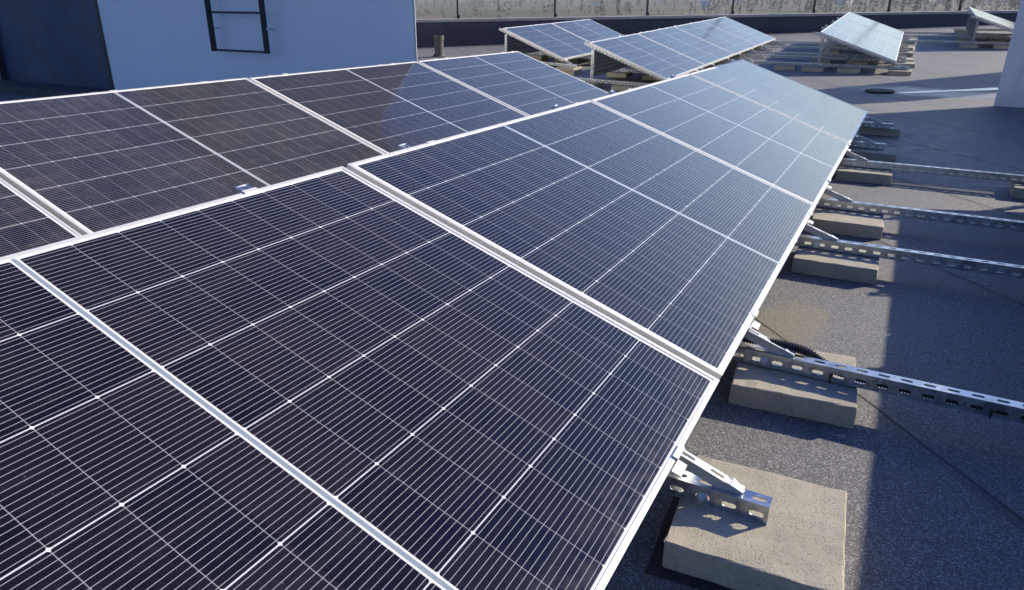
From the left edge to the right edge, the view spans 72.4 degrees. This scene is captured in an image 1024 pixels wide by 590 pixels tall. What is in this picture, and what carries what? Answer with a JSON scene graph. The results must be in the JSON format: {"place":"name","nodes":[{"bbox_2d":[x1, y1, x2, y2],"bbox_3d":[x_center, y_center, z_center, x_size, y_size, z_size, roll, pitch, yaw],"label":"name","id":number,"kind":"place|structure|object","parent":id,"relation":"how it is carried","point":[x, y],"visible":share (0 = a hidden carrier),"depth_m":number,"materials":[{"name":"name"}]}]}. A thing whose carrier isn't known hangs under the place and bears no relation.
{"place":"outdoors","nodes":[
{"label":"outdoors","id":0,"kind":"place"},
{"bbox_2d":[0,25,1023,589],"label":"flat roof","id":1,"kind":"structure","parent":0,"point":[934,497],"depth_m":2.16,"materials":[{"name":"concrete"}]},
{"bbox_2d":[0,0,416,97],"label":"stair house","id":2,"kind":"structure","parent":1,"relation":"on","point":[50,48],"depth_m":7.05,"materials":[{"name":"blue paint"}]},
{"bbox_2d":[0,0,110,89],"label":"door","id":3,"kind":"structure","parent":2,"relation":"in","point":[58,42],"depth_m":8.14,"materials":[{"name":"blue paint"}]},
{"bbox_2d":[204,0,273,53],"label":"ladder","id":4,"kind":"object","parent":2,"relation":"attached to","point":[209,17],"visible":1,"depth_m":6.47,"materials":[{"name":"black metal"}]},
{"bbox_2d":[432,35,446,57],"bbox_3d":[-1.374,-4.680,13.161,0.320,0.385,0.320,12,25,26],"label":"vent pipe","id":5,"kind":"object","parent":1,"relation":"on","point":[438,46],"visible":0.99,"depth_m":13.10,"materials":[{"name":"grey metal"}]},
{"bbox_2d":[555,61,577,63],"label":"ballast block","id":6,"kind":"object","parent":1,"relation":"on","point":[573,62],"depth_m":11.86,"materials":[{"name":"grey concrete"}]},
{"bbox_2d":[554,57,577,61],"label":"ballast block","id":7,"kind":"object","parent":6,"relation":"on","point":[570,60],"depth_m":11.85,"materials":[{"name":"grey concrete"}]},
{"bbox_2d":[564,71,581,75],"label":"ballast block","id":8,"kind":"object","parent":1,"relation":"on","point":[575,73],"depth_m":10.56,"materials":[{"name":"grey concrete"}]},
{"bbox_2d":[556,65,581,72],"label":"ballast block","id":9,"kind":"object","parent":8,"relation":"on","point":[569,69],"depth_m":10.57,"materials":[{"name":"grey concrete"}]},
{"bbox_2d":[499,27,577,66],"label":"mounting frame","id":10,"kind":"object","parent":9,"relation":"on","point":[549,63],"visible":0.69,"depth_m":10.76,"materials":[{"name":"metal"}]},
{"bbox_2d":[584,80,603,87],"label":"ballast block","id":11,"kind":"object","parent":1,"relation":"on","point":[597,85],"depth_m":9.13,"materials":[{"name":"grey concrete"}]},
{"bbox_2d":[607,70,633,77],"bbox_3d":[1.569,-3.206,10.152,0.303,0.062,0.303,13,28,26],"label":"ballast block","id":12,"kind":"object","parent":1,"relation":"on","point":[619,74],"depth_m":10.05,"materials":[{"name":"grey concrete"}]},
{"bbox_2d":[611,83,640,90],"bbox_3d":[1.462,-2.660,8.973,0.303,0.062,0.303,12,27,23],"label":"ballast block","id":13,"kind":"object","parent":1,"relation":"on","point":[620,87],"depth_m":8.87,"materials":[{"name":"grey concrete"}]},
{"bbox_2d":[642,74,662,80],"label":"ballast block","id":14,"kind":"object","parent":1,"relation":"on","point":[646,77],"depth_m":9.82,"materials":[{"name":"grey concrete"}]},
{"bbox_2d":[645,475,733,589],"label":"rubber mat","id":15,"kind":"object","parent":1,"relation":"on","point":[655,567],"visible":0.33,"depth_m":1.29,"materials":[{"name":"black rubber"}]},
{"bbox_2d":[662,455,846,589],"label":"ballast block","id":16,"kind":"object","parent":15,"relation":"on","point":[797,542],"depth_m":1.28,"materials":[{"name":"grey concrete"}]},
{"bbox_2d":[233,183,772,524],"bbox_3d":[-0.176,0.066,1.547,1.492,0.498,0.086,12,25,26],"label":"mounting frame","id":17,"kind":"object","parent":16,"relation":"on","point":[720,490],"visible":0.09,"depth_m":1.35,"materials":[{"name":"metal"}]},
{"bbox_2d":[0,166,719,589],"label":"solar panel","id":18,"kind":"object","parent":17,"relation":"on","point":[340,378],"visible":1,"depth_m":1.15,"materials":[{"name":"glass"}]},
{"bbox_2d":[416,10,1017,46],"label":"parapet","id":19,"kind":"structure","parent":1,"relation":"on","point":[470,31],"depth_m":15.96,"materials":[{"name":"grey concrete"}]},
{"bbox_2d":[456,0,961,17],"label":"railing","id":20,"kind":"object","parent":19,"relation":"on","point":[732,11],"visible":0.7,"depth_m":16.29,"materials":[{"name":"metal"}]},
{"bbox_2d":[774,64,796,70],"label":"ballast block","id":21,"kind":"object","parent":1,"relation":"on","point":[786,67],"depth_m":10.69,"materials":[{"name":"grey concrete"}]},
{"bbox_2d":[728,342,856,428],"bbox_3d":[0.767,0.230,1.904,0.303,0.061,0.303,10,24,22],"label":"ballast block","id":22,"kind":"object","parent":1,"relation":"on","point":[753,386],"depth_m":1.80,"materials":[{"name":"grey concrete"}]},
{"bbox_2d":[396,140,1023,424],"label":"mounting frame","id":23,"kind":"object","parent":22,"relation":"on","point":[787,359],"visible":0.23,"depth_m":1.78,"materials":[{"name":"metal"}]},
{"bbox_2d":[741,337,1023,419],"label":"corrugated conduit","id":24,"kind":"object","parent":23,"relation":"on","point":[801,349],"visible":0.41,"depth_m":1.87,"materials":[{"name":"black plastic"}]},
{"bbox_2d":[730,59,894,128],"bbox_3d":[2.438,-1.721,5.949,1.535,0.498,0.102,12,25,26],"label":"mounting frame","id":25,"kind":"object","parent":1,"relation":"on","point":[876,123],"visible":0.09,"depth_m":5.76,"materials":[{"name":"metal"}]},
{"bbox_2d":[801,66,825,71],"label":"ballast block","id":26,"kind":"object","parent":1,"relation":"on","point":[814,68],"depth_m":10.49,"materials":[{"name":"grey concrete"}]},
{"bbox_2d":[810,58,831,63],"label":"ballast block","id":27,"kind":"object","parent":1,"relation":"on","point":[822,61],"depth_m":11.25,"materials":[{"name":"grey concrete"}]},
{"bbox_2d":[735,26,905,61],"bbox_3d":[4.901,-4.077,11.312,2.700,0.498,0.119,12,28,26],"label":"mounting frame","id":28,"kind":"object","parent":27,"relation":"on","point":[900,59],"visible":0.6,"depth_m":11.26,"materials":[{"name":"metal"}]},
{"bbox_2d":[820,24,898,62],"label":"solar panel","id":29,"kind":"object","parent":28,"relation":"on","point":[862,42],"visible":1,"depth_m":10.72,"materials":[{"name":"glass"}]},
{"bbox_2d":[822,49,840,53],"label":"ballast block","id":30,"kind":"object","parent":1,"relation":"on","point":[834,51],"depth_m":12.50,"materials":[{"name":"grey concrete"}]},
{"bbox_2d":[791,241,879,284],"bbox_3d":[1.307,-0.142,2.819,0.303,0.061,0.303,11,25,25],"label":"ballast block","id":31,"kind":"object","parent":1,"relation":"on","point":[837,265],"depth_m":2.72,"materials":[{"name":"grey concrete"}]},
{"bbox_2d":[551,102,1023,278],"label":"mounting frame","id":32,"kind":"object","parent":31,"relation":"on","point":[828,240],"visible":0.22,"depth_m":2.70,"materials":[{"name":"metal"}]},
{"bbox_2d":[347,100,815,379],"bbox_3d":[0.421,-0.361,2.478,1.134,0.030,1.722,30,32,17],"label":"solar panel","id":33,"kind":"object","parent":32,"relation":"on","point":[678,248],"visible":0.94,"depth_m":2.16,"materials":[{"name":"glass"}]},
{"bbox_2d":[811,206,883,239],"bbox_3d":[1.601,-0.353,3.340,0.303,0.061,0.303,11,25,24],"label":"ballast block","id":34,"kind":"object","parent":1,"relation":"on","point":[849,223],"depth_m":3.24,"materials":[{"name":"grey concrete"}]},
{"bbox_2d":[608,88,1023,231],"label":"mounting frame","id":35,"kind":"object","parent":34,"relation":"on","point":[843,201],"visible":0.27,"depth_m":3.26,"materials":[{"name":"metal"}]},
{"bbox_2d":[837,67,860,73],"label":"ballast block","id":36,"kind":"object","parent":1,"relation":"on","point":[847,70],"depth_m":10.30,"materials":[{"name":"grey concrete"}]},
{"bbox_2d":[846,60,868,64],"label":"ballast block","id":37,"kind":"object","parent":1,"relation":"on","point":[857,62],"depth_m":11.01,"materials":[{"name":"grey concrete"}]},
{"bbox_2d":[835,162,892,184],"bbox_3d":[2.178,-0.753,4.326,0.303,0.061,0.303,12,25,25],"label":"ballast block","id":38,"kind":"object","parent":1,"relation":"on","point":[864,175],"depth_m":4.22,"materials":[{"name":"grey concrete"}]},
{"bbox_2d":[670,73,1023,182],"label":"mounting frame","id":39,"kind":"object","parent":38,"relation":"on","point":[860,160],"visible":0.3,"depth_m":4.16,"materials":[{"name":"metal"}]},
{"bbox_2d":[591,74,849,204],"bbox_3d":[1.254,-0.934,3.896,1.134,0.030,1.722,30,32,17],"label":"solar panel","id":40,"kind":"object","parent":39,"relation":"on","point":[794,157],"visible":0.89,"depth_m":3.70,"materials":[{"name":"glass"}]},
{"bbox_2d":[847,144,896,162],"bbox_3d":[2.536,-0.997,4.926,0.303,0.061,0.303,11,25,25],"label":"ballast block","id":41,"kind":"object","parent":1,"relation":"on","point":[888,154],"depth_m":4.81,"materials":[{"name":"grey concrete"}]},
{"bbox_2d":[698,67,885,149],"bbox_3d":[1.921,-1.373,5.092,1.512,0.498,0.102,12,25,26],"label":"mounting frame","id":42,"kind":"object","parent":41,"relation":"on","point":[867,142],"visible":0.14,"depth_m":4.91,"materials":[{"name":"metal"}]},
{"bbox_2d":[690,59,867,142],"bbox_3d":[2.088,-1.509,5.313,1.134,0.030,1.722,30,32,17],"label":"solar panel","id":43,"kind":"object","parent":42,"relation":"on","point":[812,107],"visible":0.91,"depth_m":5.16,"materials":[{"name":"glass"}]},
{"bbox_2d":[859,124,900,136],"bbox_3d":[3.118,-1.403,5.925,0.303,0.061,0.303,12,25,25],"label":"ballast block","id":44,"kind":"object","parent":1,"relation":"on","point":[895,131],"depth_m":5.81,"materials":[{"name":"grey concrete"}]},
{"bbox_2d":[865,89,895,92],"bbox_3d":[4.590,-2.545,8.725,0.344,0.024,0.344,12,25,26],"label":"roof drain","id":45,"kind":"object","parent":1,"relation":"on","point":[880,91],"visible":1,"depth_m":8.67,"materials":[{"name":"black metal"}]},
{"bbox_2d":[887,69,911,75],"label":"ballast block","id":46,"kind":"object","parent":1,"relation":"on","point":[899,72],"depth_m":10.00,"materials":[{"name":"grey concrete"}]},
{"bbox_2d":[722,32,909,69],"bbox_3d":[4.473,-3.724,10.572,2.810,0.498,0.109,12,28,26],"label":"mounting frame","id":47,"kind":"object","parent":46,"relation":"on","point":[899,66],"visible":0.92,"depth_m":10.39,"materials":[{"name":"metal"}]},
{"bbox_2d":[892,62,914,67],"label":"ballast block","id":48,"kind":"object","parent":1,"relation":"on","point":[909,64],"depth_m":10.71,"materials":[{"name":"grey concrete"}]},
{"bbox_2d":[898,51,913,56],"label":"ballast block","id":49,"kind":"object","parent":1,"relation":"on","point":[909,54],"depth_m":11.99,"materials":[{"name":"grey concrete"}]},
{"bbox_2d":[759,20,908,51],"bbox_3d":[5.658,-4.683,12.585,2.720,0.498,0.119,12,28,26],"label":"mounting frame","id":50,"kind":"object","parent":49,"relation":"on","point":[836,47],"visible":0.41,"depth_m":12.71,"materials":[{"name":"metal"}]},
{"bbox_2d":[833,17,901,48],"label":"solar panel","id":51,"kind":"object","parent":50,"relation":"on","point":[874,34],"visible":0.96,"depth_m":12.24,"materials":[{"name":"glass"}]},
{"bbox_2d":[900,46,914,50],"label":"ballast block","id":52,"kind":"object","parent":1,"relation":"on","point":[910,48],"depth_m":12.71,"materials":[{"name":"grey concrete"}]},
{"bbox_2d":[769,17,908,46],"bbox_3d":[6.026,-5.036,13.329,2.800,0.498,0.118,12,28,25],"label":"mounting frame","id":53,"kind":"object","parent":52,"relation":"on","point":[803,42],"visible":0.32,"depth_m":13.55,"materials":[{"name":"metal"}]},
{"bbox_2d":[902,39,915,43],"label":"ballast block","id":54,"kind":"object","parent":1,"relation":"on","point":[913,42],"depth_m":13.92,"materials":[{"name":"grey concrete"}]},
{"bbox_2d":[899,88,997,92],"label":"puddle","id":55,"kind":"object","parent":1,"relation":"on","point":[978,89],"visible":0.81,"depth_m":8.69,"materials":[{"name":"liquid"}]},
{"bbox_2d":[954,30,967,32],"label":"ballast block","id":56,"kind":"object","parent":1,"relation":"on","point":[960,31],"depth_m":15.75,"materials":[{"name":"grey concrete"}]},
{"bbox_2d":[954,6,1009,30],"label":"mounting frame","id":57,"kind":"object","parent":56,"relation":"on","point":[979,29],"visible":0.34,"depth_m":15.60,"materials":[{"name":"metal"}]},
{"bbox_2d":[969,7,1014,24],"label":"solar panel","id":58,"kind":"object","parent":57,"relation":"on","point":[991,15],"visible":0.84,"depth_m":14.86,"materials":[{"name":"glass"}]},
{"bbox_2d":[955,38,973,40],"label":"ballast block","id":59,"kind":"object","parent":1,"relation":"on","point":[963,39],"depth_m":14.09,"materials":[{"name":"grey concrete"}]},
{"bbox_2d":[903,12,1010,38],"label":"mounting frame","id":60,"kind":"object","parent":59,"relation":"on","point":[995,37],"visible":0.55,"depth_m":14.14,"materials":[{"name":"metal"}]},
{"bbox_2d":[959,44,978,47],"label":"ballast block","id":61,"kind":"object","parent":1,"relation":"on","point":[968,45],"depth_m":13.06,"materials":[{"name":"grey concrete"}]},
{"bbox_2d":[902,15,1012,44],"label":"mounting frame","id":62,"kind":"object","parent":61,"relation":"on","point":[971,42],"visible":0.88,"depth_m":13.07,"materials":[{"name":"metal"}]},
{"bbox_2d":[966,12,978,37],"bbox_3d":[9.437,-5.573,14.364,0.012,0.385,3.430,12,28,26],"label":"wind deflector","id":63,"kind":"object","parent":62,"relation":"attached to","point":[973,26],"visible":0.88,"depth_m":14.22,"materials":[{"name":"silver metal"}]},
{"bbox_2d":[972,11,1013,30],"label":"solar panel","id":64,"kind":"object","parent":62,"relation":"on","point":[995,21],"visible":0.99,"depth_m":13.19,"materials":[{"name":"glass"}]},
{"bbox_2d":[986,39,1005,41],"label":"ballast block","id":65,"kind":"object","parent":1,"relation":"on","point":[995,40],"depth_m":13.82,"materials":[{"name":"grey concrete"}]},
{"bbox_2d":[993,44,1008,48],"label":"ballast block","id":66,"kind":"object","parent":1,"relation":"on","point":[995,46],"depth_m":12.83,"materials":[{"name":"grey concrete"}]},
{"bbox_2d":[994,0,1023,107],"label":"plastered shaft","id":67,"kind":"object","parent":1,"relation":"on","point":[1010,91],"depth_m":7.48,"materials":[{"name":"grey paint"}]},
{"bbox_2d":[1009,178,1023,198],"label":"ballast block","id":68,"kind":"object","parent":1,"relation":"on","point":[1016,190],"depth_m":3.89,"materials":[{"name":"grey concrete"}]},
{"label":"ballast block","id":69,"kind":"object","parent":1,"relation":"on","visible":0},
{"bbox_2d":[575,41,661,85],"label":"mounting frame","id":70,"kind":"object","parent":69,"relation":"on","point":[593,53],"visible":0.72,"depth_m":9.00,"materials":[{"name":"metal"}]},
{"bbox_2d":[589,33,704,79],"bbox_3d":[1.871,-3.243,9.468,1.134,0.033,1.722,31,34,16],"label":"solar panel","id":71,"kind":"object","parent":70,"relation":"on","point":[656,59],"visible":0.95,"depth_m":9.34,"materials":[{"name":"glass"}]},
{"label":"ballast block","id":72,"kind":"object","parent":1,"relation":"on","visible":0},
{"bbox_2d":[615,35,697,73],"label":"mounting frame","id":73,"kind":"object","parent":72,"relation":"on","point":[634,70],"visible":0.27,"depth_m":10.05,"materials":[{"name":"metal"}]},
{"bbox_2d":[594,49,631,75],"bbox_3d":[2.732,-4.266,11.791,0.024,0.386,6.810,14,28,26],"label":"wind deflector","id":74,"kind":"object","parent":73,"relation":"attached to","point":[604,63],"visible":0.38,"depth_m":9.44,"materials":[{"name":"silver metal"}]},
{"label":"ballast block","id":75,"kind":"object","parent":1,"relation":"on","visible":0},
{"bbox_2d":[639,31,715,69],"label":"mounting frame","id":76,"kind":"object","parent":75,"relation":"on","point":[713,65],"visible":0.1,"depth_m":10.34,"materials":[{"name":"metal"}]},
{"bbox_2d":[637,27,733,66],"bbox_3d":[2.726,-3.874,10.849,1.134,0.030,1.722,31,34,16],"label":"solar panel","id":77,"kind":"object","parent":76,"relation":"on","point":[706,53],"visible":0.96,"depth_m":10.77,"materials":[{"name":"glass"}]},
{"label":"ballast block","id":78,"kind":"object","parent":1,"relation":"on","visible":0},
{"bbox_2d":[659,28,730,63],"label":"mounting frame","id":79,"kind":"object","parent":78,"relation":"on","point":[722,62],"visible":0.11,"depth_m":11.05,"materials":[{"name":"metal"}]},
{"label":"ballast block","id":80,"kind":"object","parent":1,"relation":"on","visible":0},
{"bbox_2d":[674,25,752,60],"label":"mounting frame","id":81,"kind":"object","parent":80,"relation":"on","point":[744,57],"visible":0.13,"depth_m":11.63,"materials":[{"name":"metal"}]},
{"bbox_2d":[673,21,757,55],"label":"solar panel","id":82,"kind":"object","parent":81,"relation":"on","point":[720,38],"visible":0.95,"depth_m":12.16,"materials":[{"name":"glass"}]},
{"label":"ballast block","id":83,"kind":"object","parent":1,"relation":"on","visible":0},
{"bbox_2d":[702,20,772,50],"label":"mounting frame","id":84,"kind":"object","parent":83,"relation":"on","point":[764,48],"visible":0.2,"depth_m":13.02,"materials":[{"name":"metal"}]},
{"bbox_2d":[703,17,774,46],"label":"solar panel","id":85,"kind":"object","parent":84,"relation":"on","point":[744,32],"visible":0.96,"depth_m":13.55,"materials":[{"name":"glass"}]},
{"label":"ballast block","id":86,"kind":"object","parent":1,"relation":"on","visible":0},
{"bbox_2d":[719,16,785,45],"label":"mounting frame","id":87,"kind":"object","parent":86,"relation":"on","point":[784,44],"visible":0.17,"depth_m":14.06,"materials":[{"name":"metal"}]},
{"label":"ballast block","id":88,"kind":"object","parent":1,"relation":"on","visible":0},
{"bbox_2d":[742,24,906,58],"bbox_3d":[5.135,-4.267,11.711,2.700,0.498,0.118,12,28,26],"label":"mounting frame","id":89,"kind":"object","parent":88,"relation":"on","point":[828,54],"visible":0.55,"depth_m":11.73,"materials":[{"name":"metal"}]},
{"label":"ballast block","id":90,"kind":"object","parent":1,"relation":"on","visible":0},
{"bbox_2d":[903,10,1011,35],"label":"mounting frame","id":91,"kind":"object","parent":90,"relation":"on","point":[958,33],"visible":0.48,"depth_m":14.80,"materials":[{"name":"metal"}]},
{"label":"mounting frame","id":92,"kind":"object","parent":1,"relation":"on","visible":0},
{"bbox_2d":[0,78,384,234],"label":"solar panel","id":93,"kind":"object","parent":92,"relation":"on","point":[85,163],"visible":0.86,"depth_m":3.21,"materials":[{"name":"glass"}]},
{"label":"mounting frame","id":94,"kind":"object","parent":1,"relation":"on","visible":0},
{"bbox_2d":[417,51,607,115],"bbox_3d":[0.110,-1.898,6.220,1.134,0.030,1.722,30,32,17],"label":"solar panel","id":95,"kind":"object","parent":94,"relation":"on","point":[522,83],"visible":0.84,"depth_m":6.09,"materials":[{"name":"glass"}]},
{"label":"ballast block","id":96,"kind":"object","parent":1,"relation":"on","visible":0},
{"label":"ballast block","id":97,"kind":"object","parent":96,"relation":"on","visible":0},
{"bbox_2d":[528,24,592,58],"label":"mounting frame","id":98,"kind":"object","parent":97,"relation":"on","point":[543,53],"visible":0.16,"depth_m":12.06,"materials":[{"name":"metal"}]},
{"bbox_2d":[502,23,593,59],"bbox_3d":[0.728,-4.160,11.436,1.134,0.031,1.722,32,34,15],"label":"solar panel","id":99,"kind":"object","parent":98,"relation":"on","point":[556,41],"visible":0.95,"depth_m":11.27,"materials":[{"name":"glass"}]},
{"label":"ballast block","id":100,"kind":"object","parent":1,"relation":"on","visible":0},
{"bbox_2d":[527,54,547,59],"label":"ballast block","id":101,"kind":"object","parent":100,"relation":"on","point":[535,56],"depth_m":12.05,"materials":[{"name":"grey concrete"}]},
{"bbox_2d":[415,0,1019,18],"bbox_3d":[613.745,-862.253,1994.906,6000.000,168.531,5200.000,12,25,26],"label":"valley ground","id":102,"kind":"structure","parent":0,"point":[514,11],"depth_m":667.76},
{"bbox_2d":[591,0,601,4],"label":"house","id":103,"kind":"structure","parent":102,"relation":"on","point":[593,2],"depth_m":1142.13,"materials":[{"name":"paint"}]},
{"bbox_2d":[701,1,710,7],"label":"house","id":104,"kind":"structure","parent":102,"relation":"on","point":[706,4],"depth_m":677.61,"materials":[{"name":"paint"}]},
{"bbox_2d":[415,0,1020,18],"bbox_3d":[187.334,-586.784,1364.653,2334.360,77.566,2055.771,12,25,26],"label":"distant trees","id":105,"kind":"object","parent":102,"relation":"on","point":[1012,3],"visible":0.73,"depth_m":563.12,"materials":[{"name":"brown plant"}]},
{"bbox_2d":[836,0,852,4],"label":"house","id":106,"kind":"structure","parent":102,"relation":"on","point":[838,2],"depth_m":757.87,"materials":[{"name":"paint"}]},
{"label":"mounting frame","id":107,"kind":"object","parent":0,"visible":0},
{"bbox_2d":[843,12,902,38],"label":"solar panel","id":108,"kind":"object","parent":107,"relation":"on","point":[875,25],"visible":0.91,"depth_m":13.64,"materials":[{"name":"glass"}]},
{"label":"mounting frame","id":109,"kind":"object","parent":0,"visible":0},
{"bbox_2d":[508,33,539,53],"bbox_3d":[0.727,-4.556,12.394,0.014,0.385,3.360,14,28,25],"label":"wind deflector","id":110,"kind":"object","parent":109,"relation":"attached to","point":[514,44],"visible":0.29,"depth_m":11.39,"materials":[{"name":"silver metal"}]},
{"bbox_2d":[552,19,623,41],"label":"solar panel","id":111,"kind":"object","parent":109,"relation":"on","point":[589,30],"visible":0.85,"depth_m":12.81,"materials":[{"name":"glass"}]},
{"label":"mounting frame","id":112,"kind":"object","parent":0,"visible":0},
{"bbox_2d":[249,61,526,153],"bbox_3d":[-0.724,-1.321,4.804,1.134,0.030,1.722,30,32,17],"label":"solar panel","id":113,"kind":"object","parent":112,"relation":"on","point":[386,108],"visible":0.81,"depth_m":4.65,"materials":[{"name":"glass"}]},
{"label":"mounting frame","id":114,"kind":"object","parent":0,"visible":0},
{"bbox_2d":[0,178,81,256],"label":"solar panel","id":115,"kind":"object","parent":114,"relation":"on","point":[27,223],"depth_m":2.48,"materials":[{"name":"glass"}]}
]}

